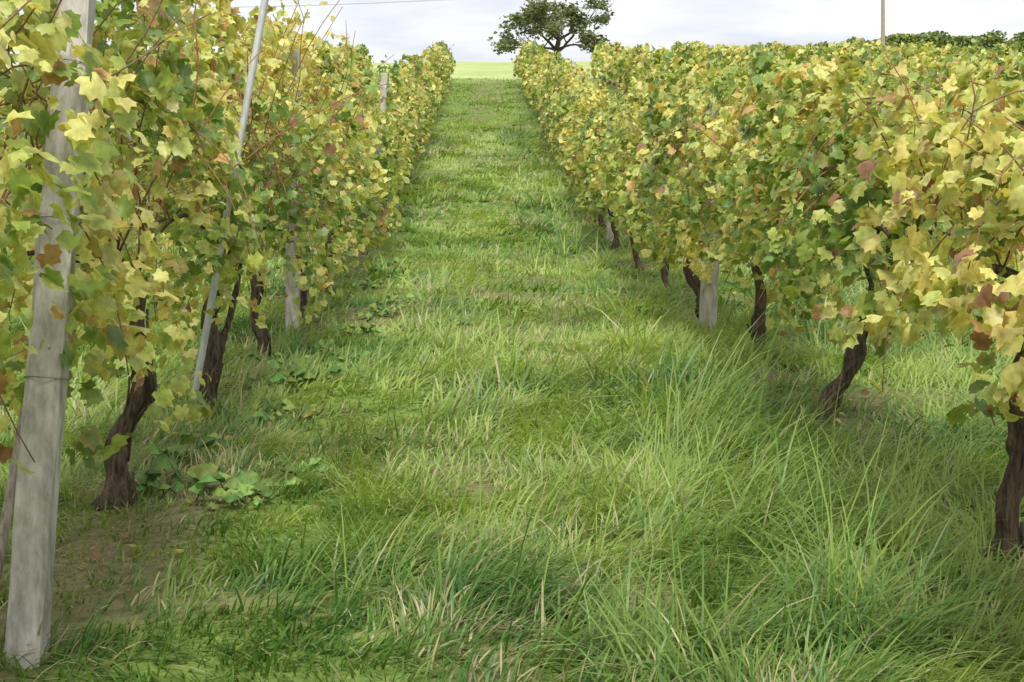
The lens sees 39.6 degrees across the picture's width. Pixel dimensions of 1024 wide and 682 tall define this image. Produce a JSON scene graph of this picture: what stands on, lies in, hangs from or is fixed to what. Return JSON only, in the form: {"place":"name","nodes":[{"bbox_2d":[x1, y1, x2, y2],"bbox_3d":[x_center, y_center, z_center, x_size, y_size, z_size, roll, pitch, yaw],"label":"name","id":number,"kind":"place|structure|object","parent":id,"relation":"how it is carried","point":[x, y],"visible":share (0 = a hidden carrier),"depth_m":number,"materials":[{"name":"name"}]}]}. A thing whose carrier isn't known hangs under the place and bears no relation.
{"place":"outdoors","nodes":[
{"label":"outdoors","id":0,"kind":"place"},
{"bbox_2d":[0,59,1023,681],"bbox_3d":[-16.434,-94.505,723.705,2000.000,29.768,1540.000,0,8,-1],"label":"ground","id":1,"kind":"structure","parent":0,"point":[488,71],"depth_m":5.71,"materials":[{"name":"green plant"}]},
{"bbox_2d":[0,406,22,582],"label":"wooden stake","id":2,"kind":"object","parent":1,"relation":"on","point":[7,511],"visible":0.19,"depth_m":4.77,"materials":[{"name":"grey wood"}]},
{"bbox_2d":[4,0,95,667],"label":"concrete post","id":3,"kind":"object","parent":1,"relation":"on","point":[36,503],"visible":0.6,"depth_m":4.15,"materials":[{"name":"concrete"}]},
{"bbox_2d":[0,118,365,358],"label":"trellis wire","id":4,"kind":"object","parent":3,"relation":"attached to","point":[87,213],"visible":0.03,"depth_m":5.41,"materials":[{"name":"grey metal"}]},
{"bbox_2d":[0,0,210,475],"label":"grapevine","id":5,"kind":"object","parent":1,"relation":"on","point":[39,55],"visible":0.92,"depth_m":3.81,"materials":[{"name":"green plant"}]},
{"bbox_2d":[0,52,264,166],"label":"grapevine row","id":6,"kind":"object","parent":1,"relation":"on","point":[9,149],"visible":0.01,"depth_m":25.43,"materials":[{"name":"green plant"}]},
{"bbox_2d":[0,0,281,510],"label":"grapevine","id":7,"kind":"object","parent":1,"relation":"on","point":[175,146],"visible":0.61,"depth_m":5.61,"materials":[{"name":"green plant"}]},
{"bbox_2d":[131,454,230,499],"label":"broadleaf weed","id":8,"kind":"object","parent":1,"relation":"on","point":[205,474],"visible":0.81,"depth_m":5.96,"materials":[{"name":"green plant"}]},
{"bbox_2d":[0,43,373,250],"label":"grapevine row","id":9,"kind":"object","parent":1,"relation":"on","point":[361,53],"visible":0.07,"depth_m":27.14,"materials":[{"name":"green plant"}]},
{"bbox_2d":[146,429,231,462],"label":"broadleaf weed","id":10,"kind":"object","parent":1,"relation":"on","point":[154,447],"visible":0.63,"depth_m":6.59,"materials":[{"name":"green plant"}]},
{"bbox_2d":[187,0,268,421],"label":"metal stake","id":11,"kind":"object","parent":1,"relation":"on","point":[241,134],"visible":0.54,"depth_m":7.39,"materials":[{"name":"metal"}]},
{"bbox_2d":[92,0,388,409],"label":"grapevine","id":12,"kind":"object","parent":1,"relation":"on","point":[223,19],"visible":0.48,"depth_m":7.92,"materials":[{"name":"green plant"}]},
{"bbox_2d":[188,470,302,508],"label":"broadleaf weed","id":13,"kind":"object","parent":1,"relation":"on","point":[241,484],"visible":0.96,"depth_m":5.86,"materials":[{"name":"green plant"}]},
{"bbox_2d":[162,0,363,356],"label":"grapevine","id":14,"kind":"object","parent":1,"relation":"on","point":[332,175],"visible":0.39,"depth_m":9.90,"materials":[{"name":"green plant"}]},
{"bbox_2d":[214,397,315,425],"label":"broadleaf weed","id":15,"kind":"object","parent":1,"relation":"on","point":[284,404],"visible":0.84,"depth_m":7.71,"materials":[{"name":"green plant"}]},
{"bbox_2d":[248,350,308,367],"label":"broadleaf weed","id":16,"kind":"object","parent":1,"relation":"on","point":[260,357],"visible":0.43,"depth_m":9.38,"materials":[{"name":"green plant"}]},
{"bbox_2d":[285,49,300,330],"bbox_3d":[-1.720,-1.097,11.221,0.179,2.367,0.146,0,8,-1],"label":"concrete post","id":17,"kind":"object","parent":1,"relation":"on","point":[292,291],"visible":0.18,"depth_m":11.25,"materials":[{"name":"concrete"}]},
{"bbox_2d":[243,358,342,389],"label":"broadleaf weed","id":18,"kind":"object","parent":1,"relation":"on","point":[291,371],"visible":0.93,"depth_m":8.68,"materials":[{"name":"green plant"}]},
{"bbox_2d":[254,454,332,477],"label":"broadleaf weed","id":19,"kind":"object","parent":1,"relation":"on","point":[282,460],"visible":0.69,"depth_m":6.37,"materials":[{"name":"green plant"}]},
{"bbox_2d":[217,26,392,317],"bbox_3d":[-1.765,-1.361,11.916,1.955,2.575,2.491,3,9,21],"label":"grapevine","id":20,"kind":"object","parent":1,"relation":"on","point":[313,69],"visible":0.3,"depth_m":11.68,"materials":[{"name":"green plant"}]},
{"bbox_2d":[255,34,387,292],"bbox_3d":[-1.881,-1.734,14.055,1.220,2.666,2.316,0,8,-1],"label":"grapevine","id":21,"kind":"object","parent":1,"relation":"on","point":[353,142],"visible":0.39,"depth_m":14.02,"materials":[{"name":"green plant"}]},
{"bbox_2d":[310,337,351,356],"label":"broadleaf weed","id":22,"kind":"object","parent":1,"relation":"on","point":[331,348],"visible":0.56,"depth_m":10.19,"materials":[{"name":"green plant"}]},
{"bbox_2d":[304,30,390,270],"bbox_3d":[-2.096,-2.061,16.220,1.501,2.754,2.288,0,8,-1],"label":"grapevine","id":23,"kind":"object","parent":1,"relation":"on","point":[368,240],"visible":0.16,"depth_m":16.07,"materials":[{"name":"green plant"}]},
{"bbox_2d":[324,350,371,365],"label":"broadleaf weed","id":24,"kind":"object","parent":1,"relation":"on","point":[343,360],"visible":0.39,"depth_m":9.36,"materials":[{"name":"green plant"}]},
{"bbox_2d":[331,318,385,335],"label":"broadleaf weed","id":25,"kind":"object","parent":1,"relation":"on","point":[363,327],"visible":0.84,"depth_m":11.20,"materials":[{"name":"green plant"}]},
{"bbox_2d":[349,278,389,288],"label":"broadleaf weed","id":26,"kind":"object","parent":1,"relation":"on","point":[364,283],"visible":0.91,"depth_m":14.45,"materials":[{"name":"green plant"}]},
{"bbox_2d":[369,73,387,237],"bbox_3d":[-1.848,-2.421,19.617,0.316,2.504,0.133,0,8,-1],"label":"concrete post","id":27,"kind":"object","parent":1,"relation":"on","point":[384,80],"visible":0.3,"depth_m":19.45,"materials":[{"name":"concrete"}]},
{"bbox_2d":[357,302,405,318],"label":"broadleaf weed","id":28,"kind":"object","parent":1,"relation":"on","point":[385,310],"visible":0.97,"depth_m":12.45,"materials":[{"name":"green plant"}]},
{"bbox_2d":[344,70,420,237],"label":"grapevine","id":29,"kind":"object","parent":1,"relation":"on","point":[394,158],"visible":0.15,"depth_m":21.05,"materials":[{"name":"green plant"}]},
{"bbox_2d":[337,60,440,254],"bbox_3d":[-1.696,-2.312,18.295,1.517,2.571,2.584,0,8,-1],"label":"grapevine","id":30,"kind":"object","parent":1,"relation":"on","point":[379,118],"visible":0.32,"depth_m":18.36,"materials":[{"name":"green plant"}]},
{"bbox_2d":[368,266,409,277],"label":"broadleaf weed","id":31,"kind":"object","parent":1,"relation":"on","point":[389,273],"visible":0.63,"depth_m":15.77,"materials":[{"name":"green plant"}]},
{"bbox_2d":[372,257,413,266],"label":"broadleaf weed","id":32,"kind":"object","parent":1,"relation":"on","point":[394,260],"visible":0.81,"depth_m":17.32,"materials":[{"name":"green plant"}]},
{"bbox_2d":[382,292,414,304],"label":"broadleaf weed","id":33,"kind":"object","parent":1,"relation":"on","point":[392,298],"visible":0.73,"depth_m":13.37,"materials":[{"name":"green plant"}]},
{"bbox_2d":[375,60,422,208],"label":"grapevine","id":34,"kind":"object","parent":1,"relation":"on","point":[397,91],"visible":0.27,"depth_m":22.68,"materials":[{"name":"green plant"}]},
{"bbox_2d":[360,428,437,444],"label":"broadleaf weed","id":35,"kind":"object","parent":1,"relation":"on","point":[379,438],"visible":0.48,"depth_m":7.07,"materials":[{"name":"green plant"}]},
{"bbox_2d":[383,336,423,346],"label":"broadleaf weed","id":36,"kind":"object","parent":1,"relation":"on","point":[405,340],"visible":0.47,"depth_m":10.46,"materials":[{"name":"green plant"}]},
{"bbox_2d":[387,67,427,171],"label":"grapevine","id":37,"kind":"object","parent":1,"relation":"on","point":[403,84],"visible":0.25,"depth_m":24.52,"materials":[{"name":"green plant"}]},
{"bbox_2d":[389,66,427,169],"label":"grapevine","id":38,"kind":"object","parent":1,"relation":"on","point":[419,111],"visible":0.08,"depth_m":27.37,"materials":[{"name":"green plant"}]},
{"bbox_2d":[391,59,434,153],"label":"grapevine","id":39,"kind":"object","parent":1,"relation":"on","point":[411,67],"visible":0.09,"depth_m":29.68,"materials":[{"name":"green plant"}]},
{"bbox_2d":[400,58,436,145],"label":"grapevine","id":40,"kind":"object","parent":1,"relation":"on","point":[419,80],"visible":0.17,"depth_m":32.00,"materials":[{"name":"green plant"}]},
{"bbox_2d":[402,54,440,136],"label":"grapevine","id":41,"kind":"object","parent":1,"relation":"on","point":[410,59],"visible":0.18,"depth_m":33.37,"materials":[{"name":"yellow plant"}]},
{"bbox_2d":[404,60,439,122],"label":"grapevine","id":42,"kind":"object","parent":1,"relation":"on","point":[432,94],"visible":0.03,"depth_m":36.02,"materials":[{"name":"green plant"}]},
{"bbox_2d":[413,57,446,103],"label":"grapevine","id":43,"kind":"object","parent":1,"relation":"on","point":[442,89],"visible":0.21,"depth_m":38.55,"materials":[{"name":"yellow plant"}]},
{"bbox_2d":[404,385,457,401],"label":"broadleaf weed","id":44,"kind":"object","parent":1,"relation":"on","point":[423,391],"visible":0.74,"depth_m":8.33,"materials":[{"name":"green plant"}]},
{"bbox_2d":[421,49,450,82],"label":"grapevine","id":45,"kind":"object","parent":1,"relation":"on","point":[424,52],"visible":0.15,"depth_m":44.67,"materials":[{"name":"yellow plant"}]},
{"bbox_2d":[429,61,443,106],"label":"grapevine","id":46,"kind":"object","parent":1,"relation":"on","point":[436,77],"visible":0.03,"depth_m":40.08,"materials":[{"name":"green plant"}]},
{"bbox_2d":[423,48,450,109],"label":"grapevine","id":47,"kind":"object","parent":1,"relation":"on","point":[431,55],"visible":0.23,"depth_m":42.09,"materials":[{"name":"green plant"}]},
{"bbox_2d":[427,46,448,83],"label":"grapevine","id":48,"kind":"object","parent":1,"relation":"on","point":[438,52],"visible":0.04,"depth_m":47.23,"materials":[{"name":"green plant"}]},
{"bbox_2d":[431,46,451,83],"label":"grapevine","id":49,"kind":"object","parent":1,"relation":"on","point":[443,57],"visible":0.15,"depth_m":49.35,"materials":[{"name":"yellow plant"}]},
{"bbox_2d":[432,42,451,73],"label":"grapevine","id":50,"kind":"object","parent":1,"relation":"on","point":[439,47],"visible":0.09,"depth_m":51.91,"materials":[{"name":"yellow plant"}]},
{"bbox_2d":[432,41,452,83],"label":"grapevine","id":51,"kind":"object","parent":1,"relation":"on","point":[441,44],"visible":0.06,"depth_m":53.65,"materials":[{"name":"green plant"}]},
{"bbox_2d":[437,40,454,79],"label":"grapevine","id":52,"kind":"object","parent":1,"relation":"on","point":[452,68],"visible":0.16,"depth_m":55.55,"materials":[{"name":"green plant"}]},
{"bbox_2d":[428,315,470,326],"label":"broadleaf weed","id":53,"kind":"object","parent":1,"relation":"on","point":[457,320],"visible":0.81,"depth_m":11.70,"materials":[{"name":"green plant"}]},
{"bbox_2d":[445,44,455,81],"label":"grapevine","id":54,"kind":"object","parent":1,"relation":"on","point":[451,53],"visible":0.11,"depth_m":58.25,"materials":[{"name":"green plant"}]},
{"bbox_2d":[446,296,481,304],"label":"broadleaf weed","id":55,"kind":"object","parent":1,"relation":"on","point":[473,299],"visible":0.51,"depth_m":12.98,"materials":[{"name":"green plant"}]},
{"bbox_2d":[0,256,1019,634],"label":"fallen leaves","id":56,"kind":"object","parent":1,"relation":"on","point":[228,436],"visible":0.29,"depth_m":7.27,"materials":[{"name":"brown plant"}]},
{"bbox_2d":[495,350,526,358],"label":"broadleaf weed","id":57,"kind":"object","parent":1,"relation":"on","point":[498,353],"visible":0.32,"depth_m":9.75,"materials":[{"name":"green plant"}]},
{"bbox_2d":[510,39,526,80],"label":"grapevine","id":58,"kind":"object","parent":1,"relation":"on","point":[520,40],"visible":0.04,"depth_m":58.05,"materials":[{"name":"green plant"}]},
{"bbox_2d":[512,42,526,76],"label":"grapevine","id":59,"kind":"object","parent":1,"relation":"on","point":[523,47],"visible":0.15,"depth_m":55.07,"materials":[{"name":"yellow plant"}]},
{"bbox_2d":[518,48,529,89],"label":"grapevine","id":60,"kind":"object","parent":1,"relation":"on","point":[524,86],"visible":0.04,"depth_m":48.95,"materials":[{"name":"green plant"}]},
{"bbox_2d":[516,39,534,74],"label":"grapevine","id":61,"kind":"object","parent":1,"relation":"on","point":[520,54],"visible":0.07,"depth_m":53.19,"materials":[{"name":"green plant"}]},
{"bbox_2d":[516,41,537,87],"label":"grapevine","id":62,"kind":"object","parent":1,"relation":"on","point":[521,62],"visible":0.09,"depth_m":50.49,"materials":[{"name":"green plant"}]},
{"bbox_2d":[511,305,543,313],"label":"broadleaf weed","id":63,"kind":"object","parent":1,"relation":"on","point":[522,309],"visible":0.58,"depth_m":12.26,"materials":[{"name":"green plant"}]},
{"bbox_2d":[517,42,541,98],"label":"grapevine","id":64,"kind":"object","parent":1,"relation":"on","point":[532,52],"visible":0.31,"depth_m":45.99,"materials":[{"name":"green plant"}]},
{"bbox_2d":[520,43,546,105],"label":"grapevine","id":65,"kind":"object","parent":1,"relation":"on","point":[530,70],"visible":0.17,"depth_m":44.40,"materials":[{"name":"green plant"}]},
{"bbox_2d":[523,48,548,111],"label":"grapevine","id":66,"kind":"object","parent":1,"relation":"on","point":[533,71],"visible":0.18,"depth_m":42.20,"materials":[{"name":"green plant"}]},
{"bbox_2d":[527,52,556,119],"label":"grapevine","id":67,"kind":"object","parent":1,"relation":"on","point":[540,67],"visible":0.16,"depth_m":38.97,"materials":[{"name":"green plant"}]},
{"bbox_2d":[532,54,557,109],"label":"grapevine","id":68,"kind":"object","parent":1,"relation":"on","point":[544,65],"visible":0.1,"depth_m":37.24,"materials":[{"name":"green plant"}]},
{"bbox_2d":[534,55,563,145],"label":"grapevine","id":69,"kind":"object","parent":1,"relation":"on","point":[553,73],"visible":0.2,"depth_m":33.01,"materials":[{"name":"green plant"}]},
{"bbox_2d":[535,51,564,128],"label":"grapevine","id":70,"kind":"object","parent":1,"relation":"on","point":[546,71],"visible":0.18,"depth_m":34.80,"materials":[{"name":"green plant"}]},
{"bbox_2d":[488,0,615,58],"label":"oak tree","id":71,"kind":"object","parent":1,"relation":"on","point":[533,13],"visible":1,"depth_m":120.67,"materials":[{"name":"green plant"}]},
{"bbox_2d":[543,58,581,157],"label":"grapevine","id":72,"kind":"object","parent":1,"relation":"on","point":[549,111],"visible":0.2,"depth_m":30.45,"materials":[{"name":"green plant"}]},
{"bbox_2d":[570,62,575,120],"bbox_3d":[1.234,-4.499,28.688,0.144,2.237,0.133,0,8,-1],"label":"concrete post","id":73,"kind":"object","parent":1,"relation":"on","point":[574,63],"visible":0.12,"depth_m":28.50,"materials":[{"name":"concrete"}]},
{"bbox_2d":[548,71,599,186],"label":"grapevine","id":74,"kind":"object","parent":1,"relation":"on","point":[562,105],"visible":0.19,"depth_m":26.39,"materials":[{"name":"green plant"}]},
{"bbox_2d":[547,62,613,164],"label":"grapevine","id":75,"kind":"object","parent":1,"relation":"on","point":[567,77],"visible":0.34,"depth_m":27.95,"materials":[{"name":"green plant"}]},
{"bbox_2d":[557,72,618,202],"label":"grapevine","id":76,"kind":"object","parent":1,"relation":"on","point":[595,91],"visible":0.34,"depth_m":23.39,"materials":[{"name":"green plant"}]},
{"bbox_2d":[558,105,626,228],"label":"grapevine","id":77,"kind":"object","parent":1,"relation":"on","point":[579,148],"visible":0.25,"depth_m":21.78,"materials":[{"name":"green plant"}]},
{"bbox_2d":[606,107,614,244],"bbox_3d":[1.369,-2.223,19.719,0.126,2.028,0.122,3,8,18],"label":"concrete post","id":78,"kind":"object","parent":1,"relation":"on","point":[608,234],"visible":0.08,"depth_m":19.77,"materials":[{"name":"concrete"}]},
{"bbox_2d":[576,85,650,248],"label":"grapevine","id":79,"kind":"object","parent":1,"relation":"on","point":[601,128],"visible":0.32,"depth_m":19.25,"materials":[{"name":"green plant"}]},
{"bbox_2d":[576,77,687,268],"bbox_3d":[1.410,-1.937,16.930,1.236,2.302,2.523,0,8,-1],"label":"grapevine","id":80,"kind":"object","parent":1,"relation":"on","point":[610,165],"visible":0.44,"depth_m":16.52,"materials":[{"name":"green plant"}]},
{"bbox_2d":[631,302,655,313],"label":"broadleaf weed","id":81,"kind":"object","parent":1,"relation":"on","point":[640,306],"visible":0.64,"depth_m":12.53,"materials":[{"name":"green plant"}]},
{"bbox_2d":[599,74,705,286],"bbox_3d":[1.491,-1.578,14.435,1.313,2.244,2.751,0,8,-1],"label":"grapevine","id":82,"kind":"object","parent":1,"relation":"on","point":[663,101],"visible":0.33,"depth_m":14.33,"materials":[{"name":"green plant"}]},
{"bbox_2d":[604,75,800,318],"bbox_3d":[1.511,-1.147,11.908,1.477,2.194,2.852,0,8,-1],"label":"grapevine","id":83,"kind":"object","parent":1,"relation":"on","point":[678,129],"visible":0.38,"depth_m":12.23,"materials":[{"name":"green plant"}]},
{"bbox_2d":[698,102,723,331],"bbox_3d":[1.595,-0.921,11.270,0.214,1.928,0.172,0,8,-1],"label":"concrete post","id":84,"kind":"object","parent":1,"relation":"on","point":[708,299],"visible":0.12,"depth_m":11.29,"materials":[{"name":"concrete"}]},
{"bbox_2d":[687,365,745,379],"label":"broadleaf weed","id":85,"kind":"object","parent":1,"relation":"on","point":[727,368],"visible":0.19,"depth_m":9.05,"materials":[{"name":"green plant"}]},
{"bbox_2d":[664,43,847,351],"bbox_3d":[1.685,-0.936,10.006,1.301,2.213,2.862,0,8,-1],"label":"grapevine","id":86,"kind":"object","parent":1,"relation":"on","point":[757,78],"visible":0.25,"depth_m":9.86,"materials":[{"name":"green plant"}]},
{"bbox_2d":[589,40,1021,265],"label":"grapevine row","id":87,"kind":"object","parent":1,"relation":"on","point":[621,63],"visible":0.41,"depth_m":41.21,"materials":[{"name":"green plant"}]},
{"bbox_2d":[590,106,1023,315],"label":"trellis wire","id":88,"kind":"object","parent":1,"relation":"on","point":[883,119],"visible":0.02,"depth_m":6.84,"materials":[{"name":"grey metal"}]},
{"bbox_2d":[669,40,1023,121],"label":"grapevine row","id":89,"kind":"object","parent":1,"relation":"on","point":[708,55],"visible":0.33,"depth_m":42.37,"materials":[{"name":"green plant"}]},
{"bbox_2d":[714,47,1023,423],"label":"grapevine","id":90,"kind":"object","parent":1,"relation":"on","point":[816,253],"visible":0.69,"depth_m":7.29,"materials":[{"name":"green plant"}]},
{"bbox_2d":[720,29,1023,57],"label":"hedge","id":91,"kind":"object","parent":1,"relation":"on","point":[992,39],"visible":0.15,"depth_m":123.72,"materials":[{"name":"green plant"}]},
{"bbox_2d":[881,0,884,45],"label":"utility pole","id":92,"kind":"object","parent":1,"relation":"on","point":[882,22],"visible":0.62,"depth_m":120.04,"materials":[{"name":"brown wood"}]},
{"bbox_2d":[211,0,439,7],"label":"power line","id":93,"kind":"object","parent":92,"relation":"attached to","point":[346,4],"visible":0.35,"depth_m":130.90,"materials":[{"name":"metal"}]},
{"bbox_2d":[751,39,1023,116],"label":"grapevine row","id":94,"kind":"object","parent":1,"relation":"on","point":[987,75],"visible":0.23,"depth_m":39.34,"materials":[{"name":"green plant"}]},
{"bbox_2d":[819,48,1023,562],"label":"grapevine","id":95,"kind":"object","parent":1,"relation":"on","point":[976,170],"visible":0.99,"depth_m":5.09,"materials":[{"name":"yellow plant"}]},
{"bbox_2d":[828,38,1023,83],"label":"grapevine row","id":96,"kind":"object","parent":1,"relation":"on","point":[909,49],"visible":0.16,"depth_m":47.11,"materials":[{"name":"green plant"}]},
{"bbox_2d":[904,38,1023,79],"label":"grapevine row","id":97,"kind":"object","parent":1,"relation":"on","point":[1007,47],"visible":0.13,"depth_m":52.02,"materials":[{"name":"green plant"}]},
{"bbox_2d":[999,251,1023,395],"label":"grapevine","id":98,"kind":"object","parent":1,"relation":"on","point":[1010,376],"visible":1,"depth_m":3.78,"materials":[{"name":"yellow plant"}]},
{"bbox_2d":[6,0,1023,64],"label":"sky","id":99,"kind":"structure","parent":0,"point":[397,29],"materials":[{"name":"white"}]}
]}

